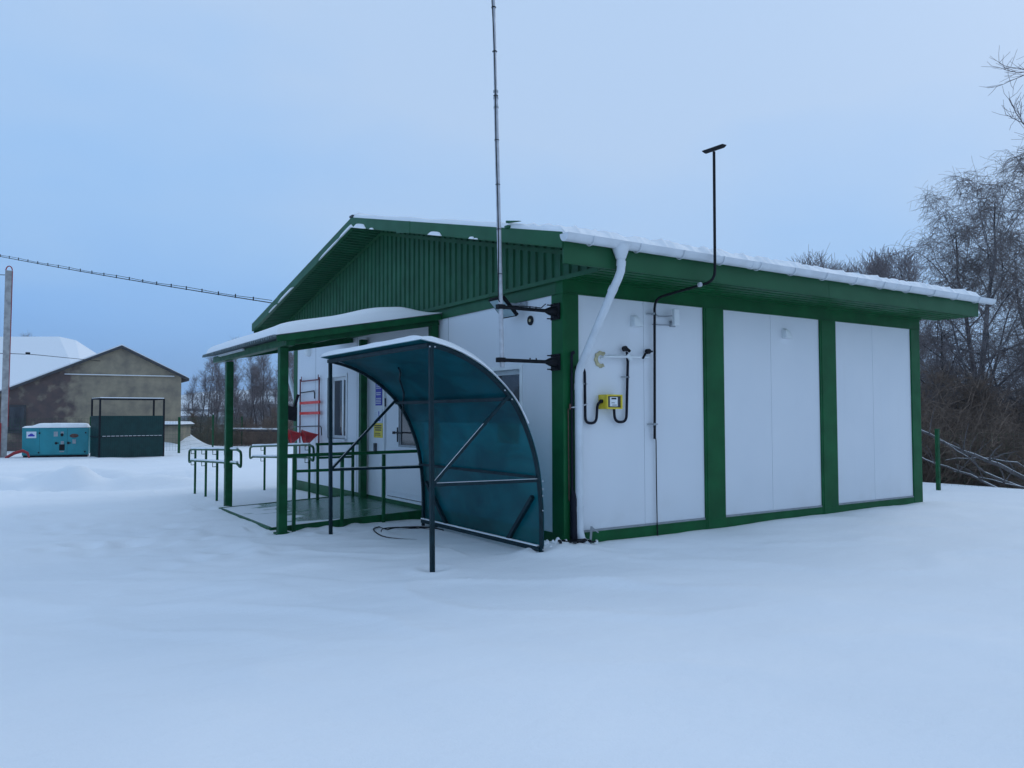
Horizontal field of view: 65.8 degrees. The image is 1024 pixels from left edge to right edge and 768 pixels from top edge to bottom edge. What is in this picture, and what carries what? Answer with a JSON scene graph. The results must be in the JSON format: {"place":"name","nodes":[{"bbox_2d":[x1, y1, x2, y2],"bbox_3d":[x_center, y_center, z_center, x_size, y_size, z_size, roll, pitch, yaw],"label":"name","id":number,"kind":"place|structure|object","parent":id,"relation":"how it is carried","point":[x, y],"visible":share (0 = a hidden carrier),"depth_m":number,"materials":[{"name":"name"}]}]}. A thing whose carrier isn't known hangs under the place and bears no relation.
{"place":"outdoors","nodes":[
{"label":"outdoors","id":0,"kind":"place"},
{"bbox_2d":[0,427,1023,767],"bbox_3d":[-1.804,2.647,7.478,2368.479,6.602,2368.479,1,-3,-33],"label":"ground","id":1,"kind":"structure","parent":0,"point":[156,613],"depth_m":5.40,"materials":[{"name":"snow"}]},
{"bbox_2d":[5,449,29,457],"bbox_3d":[-18.051,2.557,28.860,0.968,0.354,0.192,0,-2,4],"label":"bent pipe","id":2,"kind":"object","parent":1,"relation":"on","point":[17,452],"visible":0.96,"depth_m":28.83,"materials":[{"name":"metal"}]},
{"bbox_2d":[0,336,96,388],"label":"long shed","id":3,"kind":"structure","parent":1,"relation":"on","point":[23,366],"depth_m":47.62,"materials":[{"name":"paint"}]},
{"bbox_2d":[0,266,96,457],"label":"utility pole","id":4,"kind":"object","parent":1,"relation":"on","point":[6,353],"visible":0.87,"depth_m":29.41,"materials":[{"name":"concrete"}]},
{"bbox_2d":[22,423,89,457],"bbox_3d":[-17.325,2.209,30.121,2.192,1.456,1.040,1,-2,-25],"label":"diesel generator","id":5,"kind":"object","parent":1,"relation":"on","point":[56,440],"visible":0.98,"depth_m":29.70,"materials":[{"name":"teal metal"}]},
{"bbox_2d":[7,417,179,452],"bbox_3d":[-17.541,2.377,33.013,7.334,2.038,0.128,0,-2,-1],"label":"fence","id":6,"kind":"object","parent":1,"relation":"on","point":[178,442],"visible":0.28,"depth_m":33.02,"materials":[{"name":"metal"}]},
{"bbox_2d":[0,344,188,450],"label":"old barn","id":7,"kind":"structure","parent":1,"relation":"on","point":[67,393],"depth_m":36.40,"materials":[{"name":"paint"}]},
{"bbox_2d":[7,405,25,432],"bbox_3d":[-21.786,1.538,34.788,0.700,1.250,0.070,1,-3,-30],"label":"window","id":8,"kind":"structure","parent":7,"relation":"in","point":[15,411],"depth_m":34.76,"materials":[{"name":"grey glass"}]},
{"bbox_2d":[90,397,164,457],"bbox_3d":[-14.626,1.752,30.076,2.315,2.450,1.617,2,-3,-38],"label":"bin enclosure","id":9,"kind":"object","parent":1,"relation":"on","point":[127,436],"visible":0.89,"depth_m":29.45,"materials":[{"name":"green metal"}]},
{"bbox_2d":[165,421,193,443],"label":"annex shed","id":10,"kind":"structure","parent":1,"relation":"on","point":[171,429],"depth_m":35.59,"materials":[{"name":"paint"}]},
{"bbox_2d":[181,390,199,428],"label":"bare tree","id":11,"kind":"object","parent":1,"relation":"on","point":[187,407],"visible":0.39,"depth_m":51.75,"materials":[{"name":"brown plant"}]},
{"bbox_2d":[187,412,200,438],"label":"leafless bush","id":12,"kind":"object","parent":1,"relation":"on","point":[194,423],"visible":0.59,"depth_m":39.20,"materials":[{"name":"brown plant"}]},
{"bbox_2d":[182,374,209,432],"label":"bare tree","id":13,"kind":"object","parent":1,"relation":"on","point":[191,394],"visible":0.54,"depth_m":45.52,"materials":[{"name":"brown plant"}]},
{"bbox_2d":[188,411,205,440],"bbox_3d":[-15.860,2.280,39.581,1.111,1.936,1.305,-1,-2,18],"label":"leafless bush","id":14,"kind":"object","parent":1,"relation":"on","point":[196,427],"visible":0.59,"depth_m":39.52,"materials":[{"name":"brown plant"}]},
{"bbox_2d":[188,359,224,438],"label":"bare tree","id":15,"kind":"object","parent":1,"relation":"on","point":[205,383],"visible":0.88,"depth_m":41.20,"materials":[{"name":"brown plant"}]},
{"bbox_2d":[188,356,224,443],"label":"bare tree","id":16,"kind":"object","parent":1,"relation":"on","point":[216,369],"visible":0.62,"depth_m":42.91,"materials":[{"name":"brown plant"}]},
{"bbox_2d":[193,356,224,429],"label":"bare tree","id":17,"kind":"object","parent":1,"relation":"on","point":[214,383],"visible":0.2,"depth_m":54.06,"materials":[{"name":"brown plant"}]},
{"bbox_2d":[194,366,224,431],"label":"bare tree","id":18,"kind":"object","parent":1,"relation":"on","point":[216,394],"visible":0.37,"depth_m":50.33,"materials":[{"name":"brown plant"}]},
{"bbox_2d":[196,386,222,427],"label":"bare tree","id":19,"kind":"object","parent":1,"relation":"on","point":[210,405],"visible":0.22,"depth_m":52.94,"materials":[{"name":"brown plant"}]},
{"bbox_2d":[201,416,218,444],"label":"leafless bush","id":20,"kind":"object","parent":1,"relation":"on","point":[208,425],"visible":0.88,"depth_m":39.51,"materials":[{"name":"brown plant"}]},
{"bbox_2d":[179,415,242,452],"bbox_3d":[-13.966,2.491,36.995,0.143,2.111,7.849,0,-2,0],"label":"fence","id":21,"kind":"object","parent":1,"relation":"on","point":[213,430],"visible":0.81,"depth_m":36.97,"materials":[{"name":"green paint"}]},
{"bbox_2d":[188,447,241,500],"bbox_3d":[-5.080,1.617,13.488,0.119,1.183,3.738,1,-3,-33],"label":"ramp handrail","id":22,"kind":"object","parent":1,"relation":"on","point":[206,449],"visible":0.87,"depth_m":13.69,"materials":[{"name":"metal"}]},
{"bbox_2d":[211,336,255,436],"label":"bare tree","id":23,"kind":"object","parent":1,"relation":"on","point":[221,380],"visible":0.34,"depth_m":41.66,"materials":[{"name":"brown plant"}]},
{"bbox_2d":[215,361,253,436],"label":"bare tree","id":24,"kind":"object","parent":1,"relation":"on","point":[237,397],"visible":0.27,"depth_m":47.36,"materials":[{"name":"brown plant"}]},
{"bbox_2d":[218,359,254,433],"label":"bare tree","id":25,"kind":"object","parent":1,"relation":"on","point":[233,396],"visible":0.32,"depth_m":42.30,"materials":[{"name":"brown plant"}]},
{"bbox_2d":[190,412,292,445],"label":"undergrowth","id":26,"kind":"object","parent":1,"relation":"on","point":[249,437],"visible":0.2,"depth_m":40.61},
{"bbox_2d":[236,367,265,426],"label":"bare tree","id":27,"kind":"object","parent":1,"relation":"on","point":[250,399],"visible":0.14,"depth_m":50.96,"materials":[{"name":"brown plant"}]},
{"bbox_2d":[238,363,266,424],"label":"bare tree","id":28,"kind":"object","parent":1,"relation":"on","point":[243,407],"visible":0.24,"depth_m":50.83,"materials":[{"name":"brown plant"}]},
{"bbox_2d":[233,356,272,432],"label":"bare tree","id":29,"kind":"object","parent":1,"relation":"on","point":[251,376],"visible":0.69,"depth_m":45.93,"materials":[{"name":"brown plant"}]},
{"bbox_2d":[233,428,276,431],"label":"fallen log","id":30,"kind":"object","parent":1,"relation":"on","point":[256,429],"visible":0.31,"depth_m":40.30,"materials":[{"name":"plant"}]},
{"bbox_2d":[237,354,277,432],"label":"bare tree","id":31,"kind":"object","parent":1,"relation":"on","point":[264,365],"visible":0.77,"depth_m":45.06,"materials":[{"name":"brown plant"}]},
{"bbox_2d":[239,366,276,432],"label":"bare tree","id":32,"kind":"object","parent":1,"relation":"on","point":[259,394],"visible":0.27,"depth_m":49.51,"materials":[{"name":"brown plant"}]},
{"bbox_2d":[258,420,276,443],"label":"leafless bush","id":33,"kind":"object","parent":1,"relation":"on","point":[268,430],"visible":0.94,"depth_m":39.79,"materials":[{"name":"brown plant"}]},
{"bbox_2d":[262,406,276,443],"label":"leafless bush","id":34,"kind":"object","parent":1,"relation":"on","point":[271,421],"visible":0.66,"depth_m":40.41,"materials":[{"name":"brown plant"}]},
{"bbox_2d":[262,366,277,416],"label":"bare tree","id":35,"kind":"object","parent":1,"relation":"on","point":[276,372],"visible":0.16,"depth_m":54.95,"materials":[{"name":"brown plant"}]},
{"bbox_2d":[250,355,290,425],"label":"bare tree","id":36,"kind":"object","parent":1,"relation":"on","point":[267,394],"visible":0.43,"depth_m":47.42,"materials":[{"name":"brown plant"}]},
{"bbox_2d":[249,443,314,498],"bbox_3d":[-4.250,1.632,14.499,0.118,1.202,3.808,1,-3,-33],"label":"ramp handrail","id":37,"kind":"object","parent":1,"relation":"on","point":[310,459],"visible":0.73,"depth_m":14.69,"materials":[{"name":"metal"}]},
{"bbox_2d":[273,351,293,412],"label":"bare tree","id":38,"kind":"object","parent":1,"relation":"on","point":[290,371],"visible":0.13,"depth_m":47.02,"materials":[{"name":"brown plant"}]},
{"bbox_2d":[288,353,293,427],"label":"bare tree","id":39,"kind":"object","parent":1,"relation":"on","point":[292,369],"visible":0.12,"depth_m":45.45,"materials":[{"name":"brown plant"}]},
{"bbox_2d":[219,494,421,530],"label":"entrance platform","id":40,"kind":"structure","parent":1,"relation":"on","point":[312,512],"depth_m":11.22,"materials":[{"name":"green paint"}]},
{"bbox_2d":[202,307,441,534],"bbox_3d":[-2.987,0.537,11.753,2.318,3.069,3.915,1,-3,-33],"label":"porch canopy","id":41,"kind":"object","parent":40,"relation":"on","point":[282,340],"visible":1,"depth_m":10.36,"materials":[{"name":"metal"}]},
{"bbox_2d":[316,442,358,499],"bbox_3d":[-2.858,1.479,12.949,0.730,1.041,0.045,1,-3,-33],"label":"guard rail","id":42,"kind":"object","parent":40,"relation":"on","point":[326,457],"visible":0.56,"depth_m":12.93,"materials":[{"name":"metal"}]},
{"bbox_2d":[288,450,416,531],"bbox_3d":[-2.030,1.468,10.509,2.020,1.146,0.045,1,-3,-33],"label":"guard rail","id":43,"kind":"object","parent":40,"relation":"on","point":[295,471],"visible":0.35,"depth_m":10.36,"materials":[{"name":"metal"}]},
{"bbox_2d":[373,526,443,538],"bbox_3d":[-1.214,1.762,9.763,0.985,0.198,1.312,1,-3,-33],"label":"cable coil","id":44,"kind":"object","parent":1,"relation":"on","point":[414,527],"visible":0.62,"depth_m":10.05,"materials":[{"name":"rubber"}]},
{"bbox_2d":[320,335,543,571],"bbox_3d":[-1.004,0.750,8.896,1.422,2.367,2.740,1,-3,-33],"label":"arched shelter","id":45,"kind":"object","parent":1,"relation":"on","point":[461,409],"visible":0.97,"depth_m":8.84,"materials":[{"name":"teal polycarbonate"},{"name":"dark painted metal"},{"name":"snow"}]},
{"bbox_2d":[544,537,598,547],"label":"snow chunks","id":46,"kind":"object","parent":1,"relation":"on","point":[546,542],"visible":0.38,"depth_m":8.27,"materials":[{"name":"white"}]},
{"bbox_2d":[558,538,595,543],"bbox_3d":[0.674,1.666,8.384,0.223,0.083,0.569,-2,-3,42],"label":"frozen debris","id":47,"kind":"object","parent":1,"relation":"on","point":[575,541],"visible":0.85,"depth_m":8.33,"materials":[{"name":"black metal"}]},
{"bbox_2d":[252,213,996,544],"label":"modular building","id":48,"kind":"structure","parent":1,"relation":"on","point":[759,418],"depth_m":10.10,"materials":[{"name":"white wall panels"},{"name":"green painted metal"},{"name":"snow"}]},
{"bbox_2d":[0,254,271,302],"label":"overhead wire","id":49,"kind":"object","parent":48,"relation":"attached to","point":[235,295],"visible":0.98,"depth_m":20.60,"materials":[{"name":"black metal"}]},
{"bbox_2d":[299,375,319,453],"bbox_3d":[-3.876,0.612,15.125,0.046,1.550,1.171,1,-3,-33],"label":"fire rack","id":50,"kind":"object","parent":48,"relation":"attached to","point":[309,402],"visible":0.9,"depth_m":15.05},
{"bbox_2d":[288,394,298,420],"bbox_3d":[-4.323,0.467,15.585,0.269,0.538,0.072,0,-2,-4],"label":"shovel","id":51,"kind":"object","parent":50,"relation":"hanging from","point":[292,413],"visible":0.88,"depth_m":15.55,"materials":[{"name":"black metal"}]},
{"bbox_2d":[288,429,300,442],"bbox_3d":[-4.236,1.024,15.259,0.280,0.313,0.318,-1,-3,30],"label":"fire bucket","id":52,"kind":"object","parent":50,"relation":"hanging from","point":[293,436],"visible":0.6,"depth_m":15.19,"materials":[{"name":"red paint"}]},
{"bbox_2d":[301,430,317,446],"bbox_3d":[-3.784,0.995,14.576,0.280,0.313,0.318,-1,-3,30],"label":"fire bucket","id":53,"kind":"object","parent":50,"relation":"hanging from","point":[307,437],"visible":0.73,"depth_m":14.53,"materials":[{"name":"red paint"}]},
{"bbox_2d":[324,373,347,440],"bbox_3d":[-3.077,0.415,14.107,0.200,1.180,1.000,1,-3,-33],"label":"window","id":54,"kind":"structure","parent":48,"relation":"in","point":[339,384],"depth_m":14.27,"materials":[{"name":"white plastic"}]},
{"bbox_2d":[374,423,382,437],"bbox_3d":[-2.120,0.735,12.538,0.014,0.230,0.330,1,-3,-33],"label":"warning sign","id":55,"kind":"object","parent":48,"relation":"attached to","point":[378,430],"visible":0.99,"depth_m":12.52,"materials":[{"name":"yellow paint"}]},
{"bbox_2d":[375,384,381,405],"bbox_3d":[-2.116,0.160,12.552,0.014,0.360,0.230,1,-3,-33],"label":"notice sign","id":56,"kind":"object","parent":48,"relation":"attached to","point":[378,399],"visible":0.9,"depth_m":12.54,"materials":[{"name":"blue"}]},
{"bbox_2d":[374,409,382,422],"bbox_3d":[-2.123,0.506,12.551,0.014,0.210,0.300,1,-3,-33],"label":"access sign","id":57,"kind":"object","parent":48,"relation":"attached to","point":[377,413],"visible":0.82,"depth_m":12.53,"materials":[{"name":"white"}]},
{"bbox_2d":[383,390,421,504],"bbox_3d":[-1.574,0.670,11.732,0.142,2.146,1.600,1,-3,-33],"label":"door","id":58,"kind":"structure","parent":48,"relation":"in","point":[402,483],"depth_m":11.90,"materials":[{"name":"white metal"}]},
{"bbox_2d":[490,364,522,408],"bbox_3d":[-0.061,0.295,9.521,0.170,1.020,0.780,1,-3,-33],"label":"window","id":59,"kind":"structure","parent":48,"relation":"in","point":[513,379],"depth_m":9.47,"materials":[{"name":"white plastic"}]},
{"bbox_2d":[491,0,560,370],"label":"antenna mast","id":60,"kind":"object","parent":48,"relation":"attached to","point":[554,360],"visible":1,"depth_m":8.29,"materials":[{"name":"grey metal"}]},
{"bbox_2d":[488,295,527,318],"bbox_3d":[-0.048,-0.889,9.177,0.334,0.228,0.330,1,-3,-33],"label":"led floodlight","id":61,"kind":"object","parent":60,"relation":"attached to","point":[507,313],"visible":0.57,"depth_m":9.12,"materials":[{"name":"black metal"}]},
{"bbox_2d":[568,351,586,539],"bbox_3d":[0.733,0.727,8.548,0.270,2.177,0.106,1,-3,-33],"label":"gas riser","id":62,"kind":"object","parent":48,"relation":"attached to","point":[573,514],"visible":0.96,"depth_m":8.49,"materials":[{"name":"black metal"}]},
{"bbox_2d":[575,351,629,423],"bbox_3d":[1.045,0.035,8.780,0.799,0.824,0.146,1,-3,-33],"label":"gas meter","id":63,"kind":"object","parent":48,"relation":"attached to","point":[609,401],"visible":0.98,"depth_m":8.76,"materials":[{"name":"yellow paint"}]},
{"bbox_2d":[594,346,652,367],"bbox_3d":[1.287,-0.303,8.986,0.837,0.258,0.108,1,-3,-33],"label":"white gas pipe","id":64,"kind":"object","parent":48,"relation":"attached to","point":[624,349],"visible":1,"depth_m":8.93,"materials":[{"name":"metal"}]},
{"bbox_2d":[630,315,642,326],"bbox_3d":[1.444,-0.725,9.126,0.145,0.130,0.070,1,-3,-33],"label":"vent hood","id":65,"kind":"object","parent":48,"relation":"attached to","point":[635,321],"visible":1,"depth_m":9.10,"materials":[{"name":"white plastic"}]},
{"bbox_2d":[652,309,679,326],"bbox_3d":[1.830,-0.788,9.348,0.370,0.200,0.130,1,-3,-33],"label":"wall floodlight","id":66,"kind":"object","parent":48,"relation":"attached to","point":[674,322],"depth_m":9.35,"materials":[{"name":"white plastic"}]},
{"bbox_2d":[646,144,725,438],"bbox_3d":[1.969,-0.979,8.893,0.164,3.205,1.059,2,-3,-41],"label":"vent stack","id":67,"kind":"object","parent":48,"relation":"attached to","point":[706,151],"visible":1,"depth_m":8.80,"materials":[{"name":"black metal"}]},
{"bbox_2d":[655,439,657,535],"bbox_3d":[1.672,1.143,9.203,0.055,1.311,0.024,2,-3,-42],"label":"earth wire","id":68,"kind":"object","parent":67,"relation":"hanging from","point":[656,488],"visible":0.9,"depth_m":9.21,"materials":[{"name":"black metal"}]},
{"bbox_2d":[782,329,792,338],"bbox_3d":[3.696,-0.678,10.615,0.145,0.130,0.070,1,-3,-33],"label":"vent hood","id":69,"kind":"object","parent":48,"relation":"attached to","point":[786,333],"visible":1,"depth_m":10.58,"materials":[{"name":"white plastic"}]},
{"bbox_2d":[787,244,821,265],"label":"bare tree","id":70,"kind":"object","parent":1,"relation":"on","point":[804,263],"visible":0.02,"depth_m":40.97,"materials":[{"name":"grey plant"}]},
{"bbox_2d":[803,248,832,267],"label":"bare tree","id":71,"kind":"object","parent":1,"relation":"on","point":[821,257],"visible":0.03,"depth_m":47.69,"materials":[{"name":"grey plant"}]},
{"bbox_2d":[845,255,871,274],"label":"bare tree","id":72,"kind":"object","parent":1,"relation":"on","point":[856,271],"visible":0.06,"depth_m":43.74,"materials":[{"name":"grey plant"}]},
{"bbox_2d":[857,244,889,276],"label":"bare tree","id":73,"kind":"object","parent":1,"relation":"on","point":[871,266],"visible":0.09,"depth_m":40.69,"materials":[{"name":"grey plant"}]},
{"bbox_2d":[875,264,904,279],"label":"bare tree","id":74,"kind":"object","parent":1,"relation":"on","point":[889,273],"visible":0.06,"depth_m":40.55,"materials":[{"name":"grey plant"}]},
{"bbox_2d":[859,249,926,380],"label":"bare tree","id":75,"kind":"object","parent":1,"relation":"on","point":[878,266],"visible":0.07,"depth_m":45.55,"materials":[{"name":"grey plant"}]},
{"bbox_2d":[871,240,929,364],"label":"bare tree","id":76,"kind":"object","parent":1,"relation":"on","point":[886,262],"visible":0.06,"depth_m":46.02,"materials":[{"name":"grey plant"}]},
{"bbox_2d":[880,243,932,387],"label":"bare tree","id":77,"kind":"object","parent":1,"relation":"on","point":[910,269],"visible":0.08,"depth_m":44.81,"materials":[{"name":"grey plant"}]},
{"bbox_2d":[882,240,938,354],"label":"bare tree","id":78,"kind":"object","parent":1,"relation":"on","point":[901,263],"visible":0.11,"depth_m":41.99,"materials":[{"name":"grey plant"}]},
{"bbox_2d":[891,259,946,387],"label":"bare tree","id":79,"kind":"object","parent":1,"relation":"on","point":[912,274],"visible":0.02,"depth_m":46.92,"materials":[{"name":"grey plant"}]},
{"bbox_2d":[920,383,946,428],"bbox_3d":[12.214,2.049,23.092,2.984,4.424,2.540,2,-3,-40],"label":"leafless bush","id":80,"kind":"object","parent":1,"relation":"on","point":[923,402],"visible":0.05,"depth_m":22.84,"materials":[{"name":"brown plant"}]},
{"bbox_2d":[876,148,1023,446],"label":"birch tree","id":81,"kind":"object","parent":1,"relation":"on","point":[995,261],"visible":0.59,"depth_m":23.26,"materials":[{"name":"brown plant"}]},
{"bbox_2d":[919,319,985,412],"bbox_3d":[17.012,0.627,31.563,5.345,9.269,4.622,1,-3,-31],"label":"bare tree","id":82,"kind":"object","parent":1,"relation":"on","point":[937,340],"visible":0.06,"depth_m":31.86,"materials":[{"name":"grey plant"}]},
{"bbox_2d":[922,429,995,486],"bbox_3d":[9.495,1.623,17.596,1.217,1.597,2.750,1,-3,-33],"label":"fallen branch","id":83,"kind":"object","parent":1,"relation":"on","point":[975,477],"visible":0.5,"depth_m":17.26,"materials":[{"name":"wood"}]},
{"bbox_2d":[896,180,1023,434],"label":"birch tree","id":84,"kind":"object","parent":1,"relation":"on","point":[952,253],"visible":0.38,"depth_m":25.48,"materials":[{"name":"brown plant"}]},
{"bbox_2d":[919,309,1004,428],"bbox_3d":[12.356,0.863,23.218,3.629,6.868,6.408,-2,-3,34],"label":"crooked tree","id":85,"kind":"object","parent":1,"relation":"on","point":[947,341],"visible":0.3,"depth_m":24.10,"materials":[{"name":"brown plant"}]},
{"bbox_2d":[920,361,1017,467],"bbox_3d":[12.084,1.613,21.441,3.122,4.630,2.658,-1,-2,18],"label":"leafless bush","id":86,"kind":"object","parent":1,"relation":"on","point":[940,384],"visible":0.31,"depth_m":21.63,"materials":[{"name":"brown plant"}]},
{"bbox_2d":[921,363,1020,470],"bbox_3d":[13.490,1.984,23.227,3.640,5.399,3.099,-1,-2,10],"label":"leafless bush","id":87,"kind":"object","parent":1,"relation":"on","point":[952,379],"visible":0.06,"depth_m":23.41,"materials":[{"name":"brown plant"}]},
{"bbox_2d":[942,367,999,452],"bbox_3d":[12.927,2.021,22.909,3.379,5.011,2.877,0,-2,3],"label":"leafless bush","id":88,"kind":"object","parent":1,"relation":"on","point":[974,399],"visible":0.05,"depth_m":22.77,"materials":[{"name":"brown plant"}]},
{"bbox_2d":[920,366,1023,488],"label":"brushwood","id":89,"kind":"object","parent":1,"relation":"on","point":[929,473],"visible":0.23,"depth_m":19.50,"materials":[{"name":"plant"}]},
{"bbox_2d":[920,139,1023,437],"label":"birch tree","id":90,"kind":"object","parent":1,"relation":"on","point":[1012,321],"visible":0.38,"depth_m":24.16,"materials":[{"name":"brown plant"}]},
{"bbox_2d":[921,407,1023,479],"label":"fallen branch","id":91,"kind":"object","parent":1,"relation":"on","point":[1009,470],"visible":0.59,"depth_m":17.89,"materials":[{"name":"wood"}]},
{"bbox_2d":[935,429,1023,489],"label":"fence","id":92,"kind":"object","parent":1,"relation":"on","point":[937,459],"visible":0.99,"depth_m":15.84,"materials":[{"name":"green paint"}]},
{"bbox_2d":[947,374,1011,482],"bbox_3d":[13.093,1.975,21.745,3.119,4.626,2.656,-1,-3,26],"label":"leafless bush","id":93,"kind":"object","parent":1,"relation":"on","point":[965,395],"visible":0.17,"depth_m":21.99,"materials":[{"name":"brown plant"}]},
{"bbox_2d":[940,435,1023,488],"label":"fallen branch","id":94,"kind":"object","parent":1,"relation":"on","point":[989,474],"visible":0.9,"depth_m":17.16,"materials":[{"name":"wood"}]},
{"bbox_2d":[942,438,1023,467],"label":"fallen branch","id":95,"kind":"object","parent":1,"relation":"on","point":[1002,460],"visible":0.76,"depth_m":18.21,"materials":[{"name":"wood"}]},
{"bbox_2d":[957,380,1017,455],"bbox_3d":[13.398,2.114,21.957,3.071,4.554,2.614,2,-3,-40],"label":"leafless bush","id":96,"kind":"object","parent":1,"relation":"on","point":[990,408],"visible":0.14,"depth_m":21.70,"materials":[{"name":"brown plant"}]},
{"bbox_2d":[953,367,1023,475],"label":"leafless bush","id":97,"kind":"object","parent":1,"relation":"on","point":[982,383],"visible":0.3,"depth_m":21.47,"materials":[{"name":"brown plant"}]},
{"bbox_2d":[954,462,1023,487],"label":"fallen branch","id":98,"kind":"object","parent":1,"relation":"on","point":[1021,486],"visible":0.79,"depth_m":16.85,"materials":[{"name":"wood"}]},
{"bbox_2d":[980,45,1023,150],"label":"overhanging tree","id":99,"kind":"object","parent":1,"relation":"on","point":[1017,111],"visible":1,"depth_m":14.80,"materials":[{"name":"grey plant"}]},
{"bbox_2d":[981,326,1023,400],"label":"bare tree","id":100,"kind":"object","parent":1,"relation":"on","point":[1006,356],"visible":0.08,"depth_m":42.84,"materials":[{"name":"grey plant"}]},
{"bbox_2d":[989,397,1023,451],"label":"leafless bush","id":101,"kind":"object","parent":1,"relation":"on","point":[1018,410],"visible":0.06,"depth_m":23.28,"materials":[{"name":"brown plant"}]},
{"bbox_2d":[1002,380,1023,443],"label":"leafless bush","id":102,"kind":"object","parent":1,"relation":"on","point":[1016,403],"visible":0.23,"depth_m":22.86,"materials":[{"name":"brown plant"}]},
{"bbox_2d":[0,0,1023,394],"label":"sky","id":103,"kind":"structure","parent":0,"point":[209,145],"materials":[{"name":"blue"}]},
{"bbox_2d":[181,388,1019,425],"bbox_3d":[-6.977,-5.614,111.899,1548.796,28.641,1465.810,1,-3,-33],"label":"trees","id":104,"kind":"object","parent":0,"point":[183,397],"depth_m":515.32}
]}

